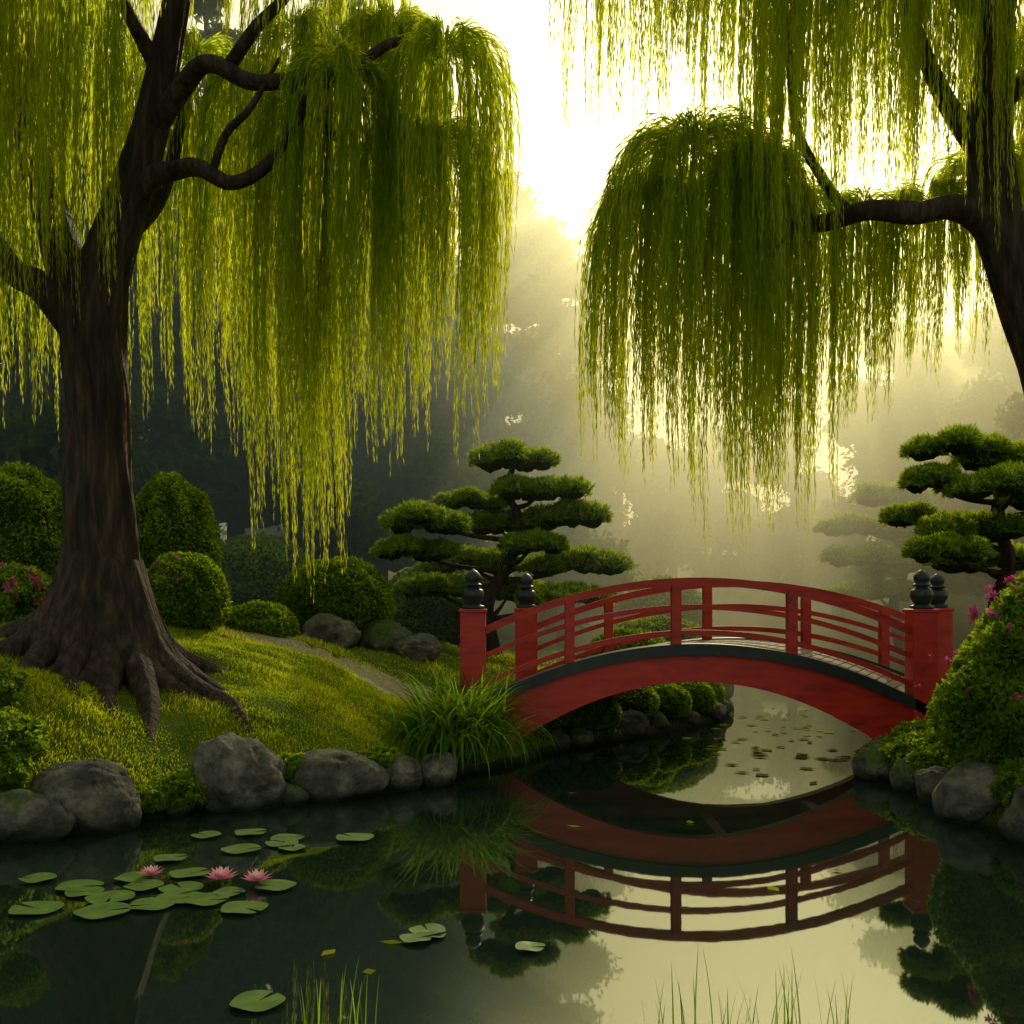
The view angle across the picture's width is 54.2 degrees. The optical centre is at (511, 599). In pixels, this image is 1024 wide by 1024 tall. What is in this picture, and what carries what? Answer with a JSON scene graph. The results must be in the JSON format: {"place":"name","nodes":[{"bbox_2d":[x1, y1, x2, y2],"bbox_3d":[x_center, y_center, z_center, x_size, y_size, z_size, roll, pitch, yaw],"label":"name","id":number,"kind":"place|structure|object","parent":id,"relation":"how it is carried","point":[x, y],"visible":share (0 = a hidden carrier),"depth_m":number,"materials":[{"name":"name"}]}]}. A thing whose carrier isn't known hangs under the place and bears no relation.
{"place":"outdoors","nodes":[
{"label":"outdoors","id":0,"kind":"place"},
{"bbox_2d":[214,627,447,699],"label":"garden path","id":1,"kind":"structure","parent":0,"point":[344,661],"depth_m":14.89,"materials":[{"name":"grey gravel"}]},
{"bbox_2d":[0,523,1005,843],"bbox_3d":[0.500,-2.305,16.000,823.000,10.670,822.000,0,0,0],"label":"ground","id":2,"kind":"structure","parent":0,"point":[960,605],"depth_m":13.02,"materials":[{"name":"green plant"}]},
{"bbox_2d":[0,560,52,623],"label":"azalea bush","id":3,"kind":"object","parent":2,"relation":"on","point":[24,589],"visible":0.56,"depth_m":13.16,"materials":[{"name":"green plant"}]},
{"bbox_2d":[0,461,62,577],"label":"topiary shrub","id":4,"kind":"object","parent":2,"relation":"on","point":[31,526],"visible":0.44,"depth_m":15.32,"materials":[{"name":"green plant"}]},
{"bbox_2d":[0,789,76,842],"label":"boulder","id":5,"kind":"object","parent":2,"relation":"on","point":[28,816],"visible":0.8,"depth_m":8.77,"materials":[{"name":"stone"}]},
{"bbox_2d":[30,758,141,834],"bbox_3d":[-3.968,1.898,9.304,0.917,0.844,0.903,0,0,-35],"label":"boulder","id":6,"kind":"object","parent":2,"relation":"on","point":[98,796],"visible":0.65,"depth_m":9.07,"materials":[{"name":"stone"}]},
{"bbox_2d":[134,471,223,569],"bbox_3d":[-5.746,-0.801,16.974,1.626,2.789,1.785,0,0,0],"label":"topiary shrub","id":7,"kind":"object","parent":2,"relation":"on","point":[174,512],"visible":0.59,"depth_m":16.54,"materials":[{"name":"green plant"}]},
{"bbox_2d":[163,802,195,816],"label":"boulder","id":8,"kind":"object","parent":2,"relation":"on","point":[175,811],"visible":0.41,"depth_m":9.81,"materials":[{"name":"stone"}]},
{"bbox_2d":[146,551,232,628],"bbox_3d":[-4.742,-0.074,14.497,1.383,1.305,1.301,0,0,0],"label":"topiary shrub","id":9,"kind":"object","parent":2,"relation":"on","point":[189,588],"visible":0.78,"depth_m":14.10,"materials":[{"name":"green plant"}]},
{"bbox_2d":[190,732,286,812],"bbox_3d":[-2.830,1.844,10.345,1.008,0.943,0.824,0,0,0],"label":"boulder","id":10,"kind":"object","parent":2,"relation":"on","point":[234,772],"visible":0.82,"depth_m":10.11,"materials":[{"name":"stone"}]},
{"bbox_2d":[0,0,521,742],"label":"willow tree","id":11,"kind":"object","parent":2,"relation":"on","point":[312,156],"visible":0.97,"depth_m":11.53,"materials":[{"name":"green plant"}]},
{"bbox_2d":[223,599,301,637],"bbox_3d":[-3.891,0.487,15.503,1.239,1.012,1.240,0,0,0],"label":"topiary shrub","id":12,"kind":"object","parent":2,"relation":"on","point":[259,616],"visible":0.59,"depth_m":15.16,"materials":[{"name":"green plant"}]},
{"bbox_2d":[220,531,307,605],"bbox_3d":[-5.625,-0.254,21.989,2.782,2.564,2.574,0,0,0],"label":"topiary shrub","id":13,"kind":"object","parent":2,"relation":"on","point":[263,568],"visible":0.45,"depth_m":21.11,"materials":[{"name":"green plant"}]},
{"bbox_2d":[282,783,309,805],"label":"boulder","id":14,"kind":"object","parent":2,"relation":"on","point":[295,795],"visible":0.77,"depth_m":10.34,"materials":[{"name":"stone"}]},
{"bbox_2d":[300,613,360,648],"bbox_3d":[-2.944,0.534,16.168,0.984,0.644,0.689,0,0,0],"label":"boulder","id":15,"kind":"object","parent":2,"relation":"on","point":[332,629],"visible":0.68,"depth_m":15.98,"materials":[{"name":"stone"}]},
{"bbox_2d":[275,555,397,629],"bbox_3d":[-3.043,-0.029,17.509,2.136,1.542,1.941,0,0,0],"label":"topiary shrub","id":16,"kind":"object","parent":2,"relation":"on","point":[359,593],"visible":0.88,"depth_m":16.87,"materials":[{"name":"green plant"}]},
{"bbox_2d":[287,748,388,801],"bbox_3d":[-1.925,1.940,10.851,1.187,0.672,0.787,0,0,0],"label":"boulder","id":17,"kind":"object","parent":2,"relation":"on","point":[328,775],"visible":0.74,"depth_m":10.56,"materials":[{"name":"stone"}]},
{"bbox_2d":[358,618,412,652],"bbox_3d":[-2.164,0.691,16.992,0.979,0.799,0.886,0,0,0],"label":"boulder","id":18,"kind":"object","parent":2,"relation":"on","point":[382,633],"visible":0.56,"depth_m":16.65,"materials":[{"name":"stone"}]},
{"bbox_2d":[385,754,422,791],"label":"boulder","id":19,"kind":"object","parent":2,"relation":"on","point":[404,772],"visible":0.68,"depth_m":11.09,"materials":[{"name":"stone"}]},
{"bbox_2d":[393,632,441,661],"bbox_3d":[-1.572,0.819,16.593,0.821,0.558,0.572,0,0,0],"label":"boulder","id":20,"kind":"object","parent":2,"relation":"on","point":[421,646],"visible":0.89,"depth_m":16.38,"materials":[{"name":"stone"}]},
{"bbox_2d":[389,566,468,644],"bbox_3d":[-1.794,0.147,22.511,2.709,1.995,2.533,0,0,0],"label":"topiary shrub","id":21,"kind":"object","parent":2,"relation":"on","point":[438,618],"visible":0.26,"depth_m":21.46,"materials":[{"name":"green plant"}]},
{"bbox_2d":[420,752,458,787],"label":"boulder","id":22,"kind":"object","parent":2,"relation":"on","point":[435,773],"visible":0.77,"depth_m":11.39,"materials":[{"name":"stone"}]},
{"bbox_2d":[366,654,562,776],"bbox_3d":[-0.696,1.359,12.485,2.733,1.386,2.908,0,0,0],"label":"ornamental grass clump","id":23,"kind":"object","parent":2,"relation":"on","point":[454,722],"visible":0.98,"depth_m":12.08,"materials":[{"name":"green plant"}]},
{"bbox_2d":[368,437,634,655],"bbox_3d":[-0.124,-0.960,19.945,5.291,4.569,3.422,0,0,0],"label":"cloud pruned pine tree","id":24,"kind":"object","parent":2,"relation":"on","point":[441,560],"visible":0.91,"depth_m":19.55,"materials":[{"name":"green plant"}]},
{"bbox_2d":[0,0,1023,647],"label":"distant forest","id":25,"kind":"object","parent":2,"relation":"on","point":[538,390],"visible":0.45,"depth_m":33.20,"materials":[{"name":"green plant"}]},
{"bbox_2d":[0,658,1023,813],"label":"ground cover plants","id":26,"kind":"object","parent":2,"relation":"on","point":[24,737],"visible":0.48,"depth_m":9.81,"materials":[{"name":"green plant"}]},
{"bbox_2d":[543,729,570,750],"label":"boulder","id":27,"kind":"object","parent":2,"relation":"on","point":[563,739],"visible":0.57,"depth_m":14.08,"materials":[{"name":"stone"}]},
{"bbox_2d":[568,727,594,747],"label":"boulder","id":28,"kind":"object","parent":2,"relation":"on","point":[581,737],"visible":0.75,"depth_m":14.45,"materials":[{"name":"stone"}]},
{"bbox_2d":[577,695,621,731],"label":"topiary shrub","id":29,"kind":"object","parent":2,"relation":"on","point":[603,714],"visible":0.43,"depth_m":14.93,"materials":[{"name":"green plant"}]},
{"bbox_2d":[580,626,668,658],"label":"topiary shrub","id":30,"kind":"object","parent":2,"relation":"on","point":[619,632],"visible":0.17,"depth_m":18.48,"materials":[{"name":"green plant"}]},
{"bbox_2d":[612,709,648,737],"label":"boulder","id":31,"kind":"object","parent":2,"relation":"on","point":[634,723],"visible":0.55,"depth_m":15.42,"materials":[{"name":"stone"}]},
{"bbox_2d":[615,686,659,718],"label":"topiary shrub","id":32,"kind":"object","parent":2,"relation":"on","point":[645,700],"visible":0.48,"depth_m":15.82,"materials":[{"name":"green plant"}]},
{"bbox_2d":[649,711,670,729],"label":"boulder","id":33,"kind":"object","parent":2,"relation":"on","point":[660,721],"visible":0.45,"depth_m":16.01,"materials":[{"name":"stone"}]},
{"bbox_2d":[613,574,713,626],"bbox_3d":[3.880,0.413,26.004,2.754,2.194,2.160,0,0,0],"label":"topiary shrub","id":34,"kind":"object","parent":2,"relation":"on","point":[691,596],"visible":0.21,"depth_m":25.36,"materials":[{"name":"green plant"}]},
{"bbox_2d":[614,615,713,641],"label":"topiary shrub","id":35,"kind":"object","parent":2,"relation":"on","point":[657,623],"visible":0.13,"depth_m":20.18,"materials":[{"name":"green plant"}]},
{"bbox_2d":[652,683,692,720],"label":"topiary shrub","id":36,"kind":"object","parent":2,"relation":"on","point":[676,704],"visible":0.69,"depth_m":16.46,"materials":[{"name":"green plant"}]},
{"bbox_2d":[681,710,700,726],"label":"boulder","id":37,"kind":"object","parent":2,"relation":"on","point":[693,719],"visible":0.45,"depth_m":16.69,"materials":[{"name":"stone"}]},
{"bbox_2d":[678,682,716,714],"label":"topiary shrub","id":38,"kind":"object","parent":2,"relation":"on","point":[703,697],"visible":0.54,"depth_m":17.21,"materials":[{"name":"green plant"}]},
{"bbox_2d":[459,569,953,743],"bbox_3d":[3.015,1.020,14.400,7.440,2.880,2.370,0,0,0],"label":"arched footbridge","id":39,"kind":"object","parent":2,"relation":"on","point":[871,700],"visible":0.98,"depth_m":13.30,"materials":[{"name":"red paint"}]},
{"bbox_2d":[704,702,726,721],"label":"boulder","id":40,"kind":"object","parent":2,"relation":"on","point":[718,713],"visible":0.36,"depth_m":17.48,"materials":[{"name":"stone"}]},
{"bbox_2d":[704,682,726,703],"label":"topiary shrub","id":41,"kind":"object","parent":2,"relation":"on","point":[719,690],"visible":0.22,"depth_m":18.25,"materials":[{"name":"green plant"}]},
{"bbox_2d":[721,683,733,699],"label":"boulder","id":42,"kind":"object","parent":2,"relation":"on","point":[729,688],"visible":0.13,"depth_m":21.17,"materials":[{"name":"stone"}]},
{"bbox_2d":[722,701,733,715],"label":"boulder","id":43,"kind":"object","parent":2,"relation":"on","point":[728,705],"visible":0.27,"depth_m":18.45,"materials":[{"name":"stone"}]},
{"bbox_2d":[548,0,1023,559],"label":"willow tree","id":44,"kind":"object","parent":2,"relation":"on","point":[746,228],"visible":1,"depth_m":10.86,"materials":[{"name":"green plant"}]},
{"bbox_2d":[851,744,891,781],"bbox_3d":[4.294,1.970,11.915,0.469,0.517,0.543,0,0,0],"label":"boulder","id":45,"kind":"object","parent":2,"relation":"on","point":[871,763],"visible":0.74,"depth_m":11.75,"materials":[{"name":"stone"}]},
{"bbox_2d":[862,738,886,747],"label":"boulder","id":46,"kind":"object","parent":2,"relation":"on","point":[875,741],"visible":0.07,"depth_m":12.29,"materials":[{"name":"stone"}]},
{"bbox_2d":[811,479,939,649],"bbox_3d":[10.223,-0.968,27.051,4.464,4.659,3.265,0,0,0],"label":"cloud pruned pine tree","id":47,"kind":"object","parent":2,"relation":"on","point":[874,559],"visible":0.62,"depth_m":26.55,"materials":[{"name":"green plant"}]},
{"bbox_2d":[889,757,916,792],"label":"boulder","id":48,"kind":"object","parent":2,"relation":"on","point":[900,779],"visible":0.52,"depth_m":11.09,"materials":[{"name":"stone"}]},
{"bbox_2d":[914,766,949,804],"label":"boulder","id":49,"kind":"object","parent":2,"relation":"on","point":[928,780],"visible":0.42,"depth_m":10.39,"materials":[{"name":"stone"}]},
{"bbox_2d":[877,421,1023,606],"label":"cloud pruned pine tree","id":50,"kind":"object","parent":2,"relation":"on","point":[956,542],"visible":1,"depth_m":17.61,"materials":[{"name":"green plant"}]},
{"bbox_2d":[932,758,1004,824],"bbox_3d":[4.600,1.927,9.762,0.947,0.718,0.843,0,0,0],"label":"boulder","id":51,"kind":"object","parent":2,"relation":"on","point":[962,793],"visible":0.59,"depth_m":9.54,"materials":[{"name":"stone"}]},
{"bbox_2d":[914,572,1023,768],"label":"azalea bush","id":52,"kind":"object","parent":2,"relation":"on","point":[976,708],"visible":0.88,"depth_m":9.81,"materials":[{"name":"green plant"}]},
{"bbox_2d":[998,783,1023,846],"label":"boulder","id":53,"kind":"object","parent":2,"relation":"on","point":[1011,824],"visible":0.94,"depth_m":8.74,"materials":[{"name":"stone"}]},
{"bbox_2d":[0,657,1023,1023],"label":"pond water","id":54,"kind":"structure","parent":0,"point":[624,891],"depth_m":7.02,"materials":[{"name":"liquid"}]},
{"bbox_2d":[138,865,162,875],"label":"water lily flower","id":55,"kind":"object","parent":54,"relation":"on","point":[150,870],"visible":1,"depth_m":7.62,"materials":[{"name":"pink plant"}]},
{"bbox_2d":[206,866,236,879],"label":"water lily flower","id":56,"kind":"object","parent":54,"relation":"on","point":[220,873],"visible":1,"depth_m":7.50,"materials":[{"name":"pink plant"}]},
{"bbox_2d":[243,869,271,881],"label":"water lily flower","id":57,"kind":"object","parent":54,"relation":"on","point":[255,875],"visible":1,"depth_m":7.45,"materials":[{"name":"pink plant"}]},
{"bbox_2d":[8,828,544,1011],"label":"lily pads","id":58,"kind":"object","parent":54,"relation":"on","point":[97,897],"visible":0.99,"depth_m":7.14,"materials":[{"name":"green plant"}]},
{"bbox_2d":[295,943,853,1023],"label":"reeds","id":59,"kind":"object","parent":54,"relation":"in","point":[695,994],"visible":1,"depth_m":4.88,"materials":[{"name":"green plant"}]},
{"bbox_2d":[321,707,864,973],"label":"floating leaves","id":60,"kind":"object","parent":54,"relation":"on","point":[371,971],"visible":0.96,"depth_m":13.45,"materials":[{"name":"green plant"}]},
{"bbox_2d":[0,0,1023,532],"label":"sky","id":61,"kind":"structure","parent":0,"point":[566,167],"materials":[{"name":"white"}]}
]}

